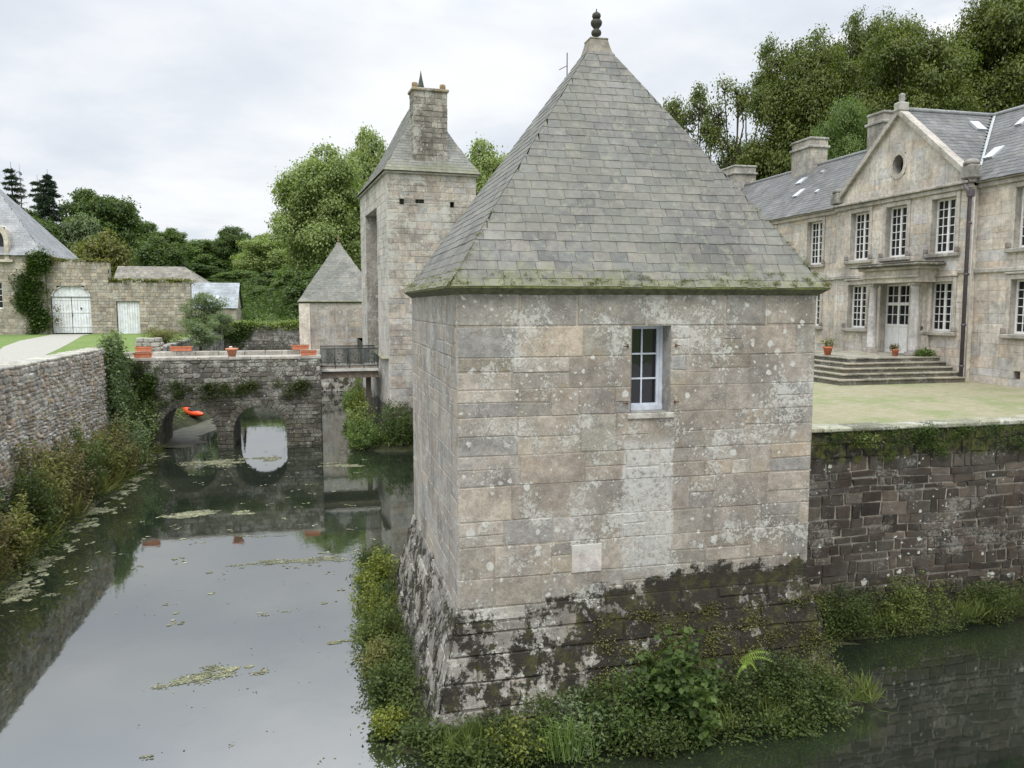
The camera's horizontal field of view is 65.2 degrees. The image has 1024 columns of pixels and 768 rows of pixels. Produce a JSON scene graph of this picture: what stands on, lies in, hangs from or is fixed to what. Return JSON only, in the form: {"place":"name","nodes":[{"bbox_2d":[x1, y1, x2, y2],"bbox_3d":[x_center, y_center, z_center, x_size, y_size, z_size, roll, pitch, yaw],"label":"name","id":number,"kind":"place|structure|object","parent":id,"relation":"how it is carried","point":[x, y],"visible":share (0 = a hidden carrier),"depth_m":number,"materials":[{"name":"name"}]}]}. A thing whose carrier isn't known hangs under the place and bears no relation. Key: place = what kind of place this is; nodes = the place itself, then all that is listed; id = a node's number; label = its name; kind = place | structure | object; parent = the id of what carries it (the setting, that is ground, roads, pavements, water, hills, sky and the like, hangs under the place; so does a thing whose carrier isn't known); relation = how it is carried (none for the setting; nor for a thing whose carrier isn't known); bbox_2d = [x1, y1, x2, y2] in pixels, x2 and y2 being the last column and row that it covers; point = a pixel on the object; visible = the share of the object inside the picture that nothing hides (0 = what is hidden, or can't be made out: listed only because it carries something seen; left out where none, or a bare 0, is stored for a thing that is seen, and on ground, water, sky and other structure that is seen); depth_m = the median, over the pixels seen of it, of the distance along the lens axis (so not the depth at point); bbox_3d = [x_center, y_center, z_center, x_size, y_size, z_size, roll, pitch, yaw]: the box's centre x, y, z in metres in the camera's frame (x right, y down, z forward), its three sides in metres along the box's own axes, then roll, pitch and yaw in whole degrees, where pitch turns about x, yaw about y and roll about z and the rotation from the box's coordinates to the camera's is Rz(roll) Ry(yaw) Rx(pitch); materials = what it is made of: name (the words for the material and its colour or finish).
{"place":"outdoors","nodes":[
{"label":"outdoors","id":0,"kind":"place"},
{"bbox_2d":[0,446,165,599],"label":"bank","id":1,"kind":"structure","parent":0,"point":[71,523],"depth_m":24.96,"materials":[{"name":"green plant"}]},
{"bbox_2d":[0,489,47,571],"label":"shrub","id":2,"kind":"object","parent":1,"relation":"on","point":[21,546],"visible":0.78,"depth_m":20.81,"materials":[{"name":"green plant"}]},
{"bbox_2d":[0,468,61,546],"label":"shrub","id":3,"kind":"object","parent":1,"relation":"on","point":[39,514],"visible":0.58,"depth_m":22.66,"materials":[{"name":"green plant"}]},
{"bbox_2d":[10,438,78,531],"bbox_3d":[-14.313,3.009,24.204,2.057,2.947,2.274,-1,6,-13],"label":"shrub","id":4,"kind":"object","parent":1,"relation":"on","point":[58,492],"visible":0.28,"depth_m":23.97,"materials":[{"name":"green plant"}]},
{"bbox_2d":[0,348,110,512],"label":"rubble bank wall","id":5,"kind":"structure","parent":1,"relation":"on","point":[45,398],"depth_m":27.12,"materials":[{"name":"stone"}]},
{"bbox_2d":[96,324,142,446],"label":"ivy","id":6,"kind":"object","parent":5,"relation":"attached to","point":[117,365],"visible":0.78,"depth_m":35.07,"materials":[{"name":"green plant"}]},
{"bbox_2d":[34,431,102,514],"bbox_3d":[-14.670,2.943,26.142,2.475,2.696,2.207,-1,6,-13],"label":"shrub","id":7,"kind":"object","parent":1,"relation":"on","point":[69,464],"visible":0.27,"depth_m":26.15,"materials":[{"name":"green plant"}]},
{"bbox_2d":[52,420,112,500],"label":"shrub","id":8,"kind":"object","parent":1,"relation":"on","point":[95,458],"visible":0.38,"depth_m":28.00,"materials":[{"name":"green plant"}]},
{"bbox_2d":[0,438,170,584],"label":"long grass","id":9,"kind":"structure","parent":1,"relation":"on","point":[76,503],"depth_m":27.89,"materials":[{"name":"green plant"}]},
{"bbox_2d":[73,425,131,485],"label":"shrub","id":10,"kind":"object","parent":1,"relation":"on","point":[120,459],"visible":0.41,"depth_m":30.04,"materials":[{"name":"green plant"}]},
{"bbox_2d":[85,413,143,478],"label":"shrub","id":11,"kind":"object","parent":1,"relation":"on","point":[118,446],"visible":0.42,"depth_m":31.86,"materials":[{"name":"green plant"}]},
{"bbox_2d":[101,407,160,465],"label":"shrub","id":12,"kind":"object","parent":1,"relation":"on","point":[139,434],"visible":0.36,"depth_m":33.84,"materials":[{"name":"green plant"}]},
{"bbox_2d":[120,379,163,451],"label":"shrub","id":13,"kind":"object","parent":1,"relation":"on","point":[146,418],"visible":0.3,"depth_m":36.36,"materials":[{"name":"green plant"}]},
{"bbox_2d":[0,303,291,355],"bbox_3d":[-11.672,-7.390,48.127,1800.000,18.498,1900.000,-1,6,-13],"label":"ground","id":14,"kind":"structure","parent":0,"point":[86,341],"depth_m":59.48,"materials":[{"name":"green plant"}]},
{"bbox_2d":[0,189,79,334],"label":"lodge house","id":15,"kind":"structure","parent":14,"relation":"on","point":[22,232],"depth_m":71.22,"materials":[{"name":"stone"}]},
{"bbox_2d":[8,242,53,334],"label":"lodge ivy","id":16,"kind":"object","parent":15,"relation":"attached to","point":[27,300],"visible":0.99,"depth_m":70.92,"materials":[{"name":"green plant"}]},
{"bbox_2d":[0,334,87,363],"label":"gravel drive","id":17,"kind":"structure","parent":14,"relation":"on","point":[32,347],"depth_m":50.58,"materials":[{"name":"beige gravel"}]},
{"bbox_2d":[33,173,66,241],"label":"conifer","id":18,"kind":"object","parent":14,"relation":"on","point":[49,193],"visible":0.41,"depth_m":115.52,"materials":[{"name":"green plant"}]},
{"bbox_2d":[61,210,101,251],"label":"tree","id":19,"kind":"object","parent":14,"relation":"on","point":[73,229],"visible":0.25,"depth_m":113.83,"materials":[{"name":"green plant"}]},
{"bbox_2d":[55,187,146,256],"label":"tree","id":20,"kind":"object","parent":14,"relation":"on","point":[119,217],"visible":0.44,"depth_m":124.18,"materials":[{"name":"green plant"}]},
{"bbox_2d":[67,227,135,279],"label":"tree","id":21,"kind":"object","parent":14,"relation":"on","point":[104,245],"visible":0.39,"depth_m":101.03,"materials":[{"name":"green plant"}]},
{"bbox_2d":[46,260,193,333],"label":"gate wall","id":22,"kind":"structure","parent":14,"relation":"on","point":[87,297],"depth_m":73.04,"materials":[{"name":"stone"}]},
{"bbox_2d":[52,257,195,284],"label":"wall top growth","id":23,"kind":"object","parent":22,"relation":"on","point":[151,280],"depth_m":73.33,"materials":[{"name":"green plant"}]},
{"bbox_2d":[117,302,140,333],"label":"side door","id":24,"kind":"structure","parent":22,"relation":"in","point":[131,307],"depth_m":73.72,"materials":[{"name":"white wood"}]},
{"bbox_2d":[114,266,209,282],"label":"outbuilding","id":25,"kind":"structure","parent":14,"relation":"on","point":[147,272],"depth_m":87.97,"materials":[{"name":"stone"}]},
{"bbox_2d":[130,236,194,272],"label":"tree","id":26,"kind":"object","parent":14,"relation":"on","point":[157,251],"visible":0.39,"depth_m":108.65,"materials":[{"name":"green plant"}]},
{"bbox_2d":[150,227,195,261],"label":"tree","id":27,"kind":"object","parent":14,"relation":"on","point":[171,234],"visible":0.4,"depth_m":186.42,"materials":[{"name":"green plant"}]},
{"bbox_2d":[178,318,222,350],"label":"shrub","id":28,"kind":"object","parent":14,"relation":"on","point":[194,327],"visible":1,"depth_m":54.46,"materials":[{"name":"green plant"}]},
{"bbox_2d":[177,291,232,332],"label":"shrub","id":29,"kind":"object","parent":14,"relation":"on","point":[199,300],"visible":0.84,"depth_m":73.26,"materials":[{"name":"green plant"}]},
{"bbox_2d":[185,238,228,277],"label":"tree","id":30,"kind":"object","parent":14,"relation":"on","point":[204,254],"visible":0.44,"depth_m":242.12,"materials":[{"name":"green plant"}]},
{"bbox_2d":[191,283,242,330],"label":"outbuilding","id":31,"kind":"structure","parent":14,"relation":"on","point":[231,292],"depth_m":84.38,"materials":[{"name":"stone"}]},
{"bbox_2d":[211,224,251,266],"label":"tree","id":32,"kind":"object","parent":14,"relation":"on","point":[224,244],"visible":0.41,"depth_m":242.87,"materials":[{"name":"green plant"}]},
{"bbox_2d":[229,231,289,273],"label":"tree","id":33,"kind":"object","parent":14,"relation":"on","point":[266,253],"visible":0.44,"depth_m":206.18,"materials":[{"name":"green plant"}]},
{"bbox_2d":[221,279,298,322],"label":"rough meadow","id":34,"kind":"structure","parent":14,"relation":"on","point":[250,306],"depth_m":100.83,"materials":[{"name":"green plant"}]},
{"bbox_2d":[277,264,321,313],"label":"tree","id":35,"kind":"object","parent":14,"relation":"on","point":[302,282],"visible":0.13,"depth_m":93.48,"materials":[{"name":"green plant"}]},
{"bbox_2d":[264,136,367,279],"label":"tree","id":36,"kind":"object","parent":14,"relation":"on","point":[319,200],"visible":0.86,"depth_m":105.73,"materials":[{"name":"green plant"}]},
{"bbox_2d":[343,125,387,270],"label":"tree","id":37,"kind":"object","parent":14,"relation":"on","point":[369,149],"visible":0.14,"depth_m":115.78,"materials":[{"name":"green plant"}]},
{"bbox_2d":[465,132,507,195],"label":"tree","id":38,"kind":"object","parent":14,"relation":"on","point":[486,164],"visible":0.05,"depth_m":103.97,"materials":[{"name":"green plant"}]},
{"bbox_2d":[663,80,730,166],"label":"tree","id":39,"kind":"object","parent":14,"relation":"on","point":[683,122],"visible":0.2,"depth_m":81.01,"materials":[{"name":"green plant"}]},
{"bbox_2d":[699,73,778,180],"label":"tree","id":40,"kind":"object","parent":14,"relation":"on","point":[740,100],"visible":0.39,"depth_m":79.40,"materials":[{"name":"green plant"}]},
{"bbox_2d":[729,23,866,179],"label":"tree","id":41,"kind":"object","parent":14,"relation":"on","point":[799,98],"visible":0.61,"depth_m":74.91,"materials":[{"name":"green plant"}]},
{"bbox_2d":[810,88,868,159],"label":"tree","id":42,"kind":"object","parent":14,"relation":"on","point":[847,133],"visible":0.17,"depth_m":61.08,"materials":[{"name":"green plant"}]},
{"bbox_2d":[828,4,899,110],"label":"tree","id":43,"kind":"object","parent":14,"relation":"on","point":[855,38],"visible":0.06,"depth_m":86.96,"materials":[{"name":"green plant"}]},
{"bbox_2d":[828,8,986,121],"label":"tree","id":44,"kind":"object","parent":14,"relation":"on","point":[898,57],"visible":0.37,"depth_m":68.61,"materials":[{"name":"green plant"}]},
{"bbox_2d":[940,0,1023,112],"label":"tree","id":45,"kind":"object","parent":14,"relation":"on","point":[996,27],"visible":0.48,"depth_m":72.57,"materials":[{"name":"green plant"}]},
{"bbox_2d":[347,385,413,451],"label":"tower bank","id":46,"kind":"structure","parent":0,"point":[395,448],"depth_m":38.25,"materials":[{"name":"green plant"}]},
{"bbox_2d":[343,414,384,448],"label":"shrub","id":47,"kind":"object","parent":46,"relation":"on","point":[351,436],"visible":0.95,"depth_m":38.27,"materials":[{"name":"green plant"}]},
{"bbox_2d":[377,399,413,447],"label":"shrub","id":48,"kind":"object","parent":46,"relation":"on","point":[403,422],"visible":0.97,"depth_m":38.23,"materials":[{"name":"green plant"}]},
{"bbox_2d":[0,0,1003,241],"label":"sky","id":49,"kind":"structure","parent":0,"point":[188,110],"materials":[{"name":"white"}]},
{"bbox_2d":[0,391,1023,767],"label":"moat water","id":50,"kind":"structure","parent":0,"point":[88,661],"depth_m":16.04,"materials":[{"name":"grey liquid"}]},
{"bbox_2d":[0,435,393,763],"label":"pond weed","id":51,"kind":"object","parent":50,"relation":"on","point":[24,584],"visible":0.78,"depth_m":21.73,"materials":[{"name":"green plant"}]},
{"bbox_2d":[360,338,1023,423],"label":"forecourt","id":52,"kind":"structure","parent":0,"point":[846,404],"depth_m":21.53,"materials":[{"name":"beige gravel"}]},
{"bbox_2d":[721,93,1023,387],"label":"manor house","id":53,"kind":"structure","parent":52,"relation":"on","point":[905,229],"depth_m":29.31,"materials":[{"name":"stone"}]},
{"bbox_2d":[804,216,825,267],"bbox_3d":[13.617,-6.357,35.831,0.400,2.285,1.660,-1,6,-13],"label":"window","id":54,"kind":"structure","parent":53,"relation":"in","point":[818,228],"depth_m":35.99,"materials":[{"name":"white paint"}]},
{"bbox_2d":[841,279,868,331],"bbox_3d":[14.105,-3.205,32.590,0.400,2.125,1.660,-1,6,-13],"label":"window","id":55,"kind":"structure","parent":53,"relation":"in","point":[860,306],"depth_m":32.78,"materials":[{"name":"white paint"}]},
{"bbox_2d":[843,206,872,264],"bbox_3d":[14.105,-6.011,32.315,0.400,2.285,1.660,-1,6,-13],"label":"window","id":56,"kind":"structure","parent":53,"relation":"in","point":[863,234],"depth_m":32.48,"materials":[{"name":"white paint"}]},
{"bbox_2d":[878,199,910,261],"bbox_3d":[14.595,-5.811,30.282,0.400,2.285,1.660,-1,6,-13],"label":"window","id":57,"kind":"structure","parent":53,"relation":"in","point":[900,216],"depth_m":30.42,"materials":[{"name":"white paint"}]},
{"bbox_2d":[884,284,909,352],"bbox_3d":[14.725,-2.493,30.485,0.085,2.600,1.400,-1,6,-13],"label":"door","id":58,"kind":"structure","parent":53,"relation":"in","point":[897,300],"depth_m":30.54,"materials":[{"name":"white paint"}]},
{"bbox_2d":[919,274,957,335],"bbox_3d":[15.155,-2.777,28.236,0.400,2.125,1.660,-1,6,-13],"label":"window","id":59,"kind":"structure","parent":53,"relation":"in","point":[944,300],"depth_m":28.24,"materials":[{"name":"white paint"}]},
{"bbox_2d":[922,190,960,257],"bbox_3d":[15.148,-5.586,27.989,0.400,2.285,1.660,-1,6,-13],"label":"window","id":60,"kind":"structure","parent":53,"relation":"in","point":[948,210],"depth_m":28.11,"materials":[{"name":"white paint"}]},
{"bbox_2d":[999,271,1023,338],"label":"window","id":61,"kind":"structure","parent":53,"relation":"in","point":[1019,309],"depth_m":25.73,"materials":[{"name":"white paint"}]},
{"bbox_2d":[1004,180,1023,252],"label":"window","id":62,"kind":"structure","parent":53,"relation":"in","point":[1009,245],"depth_m":25.52,"materials":[{"name":"white paint"}]},
{"bbox_2d":[813,351,965,385],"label":"entrance steps","id":63,"kind":"structure","parent":52,"relation":"on","point":[840,368],"depth_m":27.31,"materials":[{"name":"stone"}]},
{"bbox_2d":[364,561,1023,757],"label":"vegetation","id":64,"kind":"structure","parent":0,"point":[409,749],"depth_m":16.66,"materials":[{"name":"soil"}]},
{"bbox_2d":[345,596,406,650],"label":"shrub","id":65,"kind":"object","parent":64,"relation":"on","point":[382,617],"visible":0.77,"depth_m":15.99,"materials":[{"name":"green plant"}]},
{"bbox_2d":[351,545,400,598],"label":"shrub","id":66,"kind":"object","parent":64,"relation":"on","point":[380,570],"visible":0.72,"depth_m":18.95,"materials":[{"name":"green plant"}]},
{"bbox_2d":[350,634,401,678],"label":"shrub","id":67,"kind":"object","parent":64,"relation":"on","point":[372,652],"visible":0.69,"depth_m":14.73,"materials":[{"name":"green plant"}]},
{"bbox_2d":[348,572,403,621],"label":"shrub","id":68,"kind":"object","parent":64,"relation":"on","point":[374,593],"visible":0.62,"depth_m":17.44,"materials":[{"name":"green plant"}]},
{"bbox_2d":[359,657,414,711],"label":"shrub","id":69,"kind":"object","parent":64,"relation":"on","point":[383,680],"visible":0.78,"depth_m":13.59,"materials":[{"name":"green plant"}]},
{"bbox_2d":[350,554,424,726],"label":"long grass","id":70,"kind":"structure","parent":64,"relation":"on","point":[402,704],"depth_m":15.72,"materials":[{"name":"green plant"}]},
{"bbox_2d":[369,701,409,739],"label":"shrub","id":71,"kind":"object","parent":64,"relation":"on","point":[376,718],"visible":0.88,"depth_m":12.78,"materials":[{"name":"green plant"}]},
{"bbox_2d":[367,701,569,767],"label":"corner plants","id":72,"kind":"object","parent":64,"relation":"on","point":[414,732],"visible":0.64,"depth_m":12.13,"materials":[{"name":"green plant"}]},
{"bbox_2d":[481,711,562,765],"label":"shrub","id":73,"kind":"object","parent":64,"relation":"on","point":[522,743],"visible":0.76,"depth_m":12.11,"materials":[{"name":"green plant"}]},
{"bbox_2d":[533,709,608,763],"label":"grass tuft","id":74,"kind":"object","parent":64,"relation":"on","point":[568,735],"visible":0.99,"depth_m":12.05,"materials":[{"name":"green plant"}]},
{"bbox_2d":[539,686,618,761],"bbox_3d":[1.012,5.271,12.512,1.124,0.910,1.306,5,8,43],"label":"shrub","id":75,"kind":"object","parent":64,"relation":"on","point":[572,713],"visible":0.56,"depth_m":12.41,"materials":[{"name":"green plant"}]},
{"bbox_2d":[345,541,866,767],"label":"undergrowth","id":76,"kind":"object","parent":64,"relation":"on","point":[783,731],"visible":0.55,"depth_m":13.01,"materials":[{"name":"green plant"}]},
{"bbox_2d":[394,9,841,733],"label":"moat pavilion","id":77,"kind":"structure","parent":64,"relation":"on","point":[620,453],"depth_m":13.67,"materials":[{"name":"stone"}]},
{"bbox_2d":[406,117,831,289],"bbox_3d":[0.456,-3.338,14.095,9.254,3.317,4.853,3,6,29],"label":"roof moss","id":78,"kind":"object","parent":77,"relation":"on","point":[775,283],"visible":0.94,"depth_m":13.52,"materials":[{"name":"green plant"}]},
{"bbox_2d":[631,326,662,410],"bbox_3d":[2.253,-0.277,13.787,0.700,1.455,0.115,-1,6,-13],"label":"window","id":79,"kind":"structure","parent":77,"relation":"in","point":[647,341],"depth_m":13.82,"materials":[{"name":"paint"}]},
{"bbox_2d":[572,586,843,695],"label":"creeping plants","id":80,"kind":"object","parent":77,"relation":"attached to","point":[741,619],"visible":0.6,"depth_m":14.00,"materials":[{"name":"green plant"}]},
{"bbox_2d":[572,659,669,763],"bbox_3d":[1.690,5.004,12.694,1.361,1.436,1.483,-1,6,-13],"label":"shrub","id":81,"kind":"object","parent":64,"relation":"on","point":[623,706],"visible":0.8,"depth_m":12.56,"materials":[{"name":"green plant"}]},
{"bbox_2d":[419,666,892,767],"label":"long grass","id":82,"kind":"structure","parent":64,"relation":"on","point":[866,694],"depth_m":12.78,"materials":[{"name":"green plant"}]},
{"bbox_2d":[623,699,691,759],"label":"shrub","id":83,"kind":"object","parent":64,"relation":"on","point":[654,740],"visible":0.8,"depth_m":12.25,"materials":[{"name":"green plant"}]},
{"bbox_2d":[632,626,725,750],"bbox_3d":[2.740,4.796,12.937,1.529,1.828,1.809,-1,6,-13],"label":"shrub","id":84,"kind":"object","parent":64,"relation":"on","point":[678,691],"visible":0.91,"depth_m":12.64,"materials":[{"name":"green plant"}]},
{"bbox_2d":[711,667,783,739],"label":"shrub","id":85,"kind":"object","parent":64,"relation":"on","point":[742,692],"visible":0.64,"depth_m":13.14,"materials":[{"name":"green plant"}]},
{"bbox_2d":[754,654,834,727],"bbox_3d":[4.760,5.097,13.464,1.361,1.039,1.436,0,6,3],"label":"shrub","id":86,"kind":"object","parent":64,"relation":"on","point":[803,697],"visible":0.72,"depth_m":13.36,"materials":[{"name":"green plant"}]},
{"bbox_2d":[815,585,882,636],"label":"shrub","id":87,"kind":"object","parent":64,"relation":"on","point":[847,611],"visible":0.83,"depth_m":16.63,"materials":[{"name":"green plant"}]},
{"bbox_2d":[868,570,953,629],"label":"shrub","id":88,"kind":"object","parent":64,"relation":"on","point":[911,603],"visible":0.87,"depth_m":17.16,"materials":[{"name":"green plant"}]},
{"bbox_2d":[813,573,1023,646],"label":"undergrowth","id":89,"kind":"object","parent":64,"relation":"on","point":[903,623],"visible":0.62,"depth_m":17.02,"materials":[{"name":"green plant"}]},
{"bbox_2d":[828,584,1021,637],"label":"long grass","id":90,"kind":"structure","parent":64,"relation":"on","point":[959,607],"depth_m":17.18,"materials":[{"name":"green plant"}]},
{"bbox_2d":[956,574,1023,621],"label":"shrub","id":91,"kind":"object","parent":64,"relation":"on","point":[1003,598],"visible":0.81,"depth_m":17.52,"materials":[{"name":"green plant"}]},
{"label":"moat bed","id":92,"kind":"structure","parent":0,"visible":0},
{"bbox_2d":[163,418,216,447],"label":"silt flat","id":93,"kind":"structure","parent":92,"relation":"on","point":[183,437],"depth_m":42.63,"materials":[{"name":"grey soil"}]},
{"bbox_2d":[124,349,322,449],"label":"arched bridge","id":94,"kind":"structure","parent":92,"relation":"on","point":[302,416],"depth_m":39.02,"materials":[{"name":"stone"}]},
{"bbox_2d":[128,370,161,434],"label":"bridge ivy","id":95,"kind":"object","parent":94,"relation":"attached to","point":[148,385],"visible":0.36,"depth_m":37.64,"materials":[{"name":"green plant"}]},
{"bbox_2d":[129,356,315,407],"bbox_3d":[-14.346,-0.076,38.448,9.718,2.628,0.522,-1,6,-13],"label":"bridge creeper","id":96,"kind":"object","parent":94,"relation":"attached to","point":[205,387],"visible":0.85,"depth_m":38.46,"materials":[{"name":"green plant"}]},
{"bbox_2d":[223,325,299,352],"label":"moat wall","id":97,"kind":"structure","parent":92,"relation":"on","point":[267,338],"depth_m":80.43,"materials":[{"name":"stone"}]},
{"bbox_2d":[297,236,362,391],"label":"moat pavilion","id":98,"kind":"structure","parent":92,"relation":"on","point":[329,301],"depth_m":64.42,"materials":[{"name":"stone"}]},
{"bbox_2d":[320,345,378,424],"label":"footbridge","id":99,"kind":"object","parent":92,"relation":"on","point":[367,370],"visible":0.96,"depth_m":40.97,"materials":[{"name":"metal"}]},
{"bbox_2d":[356,71,480,433],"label":"gate tower","id":100,"kind":"structure","parent":92,"relation":"on","point":[416,196],"depth_m":39.14,"materials":[{"name":"stone"}]},
{"bbox_2d":[806,424,1023,623],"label":"forecourt moat wall","id":101,"kind":"structure","parent":92,"relation":"on","point":[873,518],"depth_m":17.48,"materials":[{"name":"stone"}]},
{"bbox_2d":[810,418,1023,464],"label":"wall moss","id":102,"kind":"object","parent":101,"relation":"attached to","point":[933,430],"depth_m":17.26,"materials":[{"name":"green plant"}]},
{"bbox_2d":[812,416,1023,432],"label":"wall coping","id":103,"kind":"object","parent":101,"relation":"on","point":[872,426],"depth_m":17.37,"materials":[{"name":"stone"}]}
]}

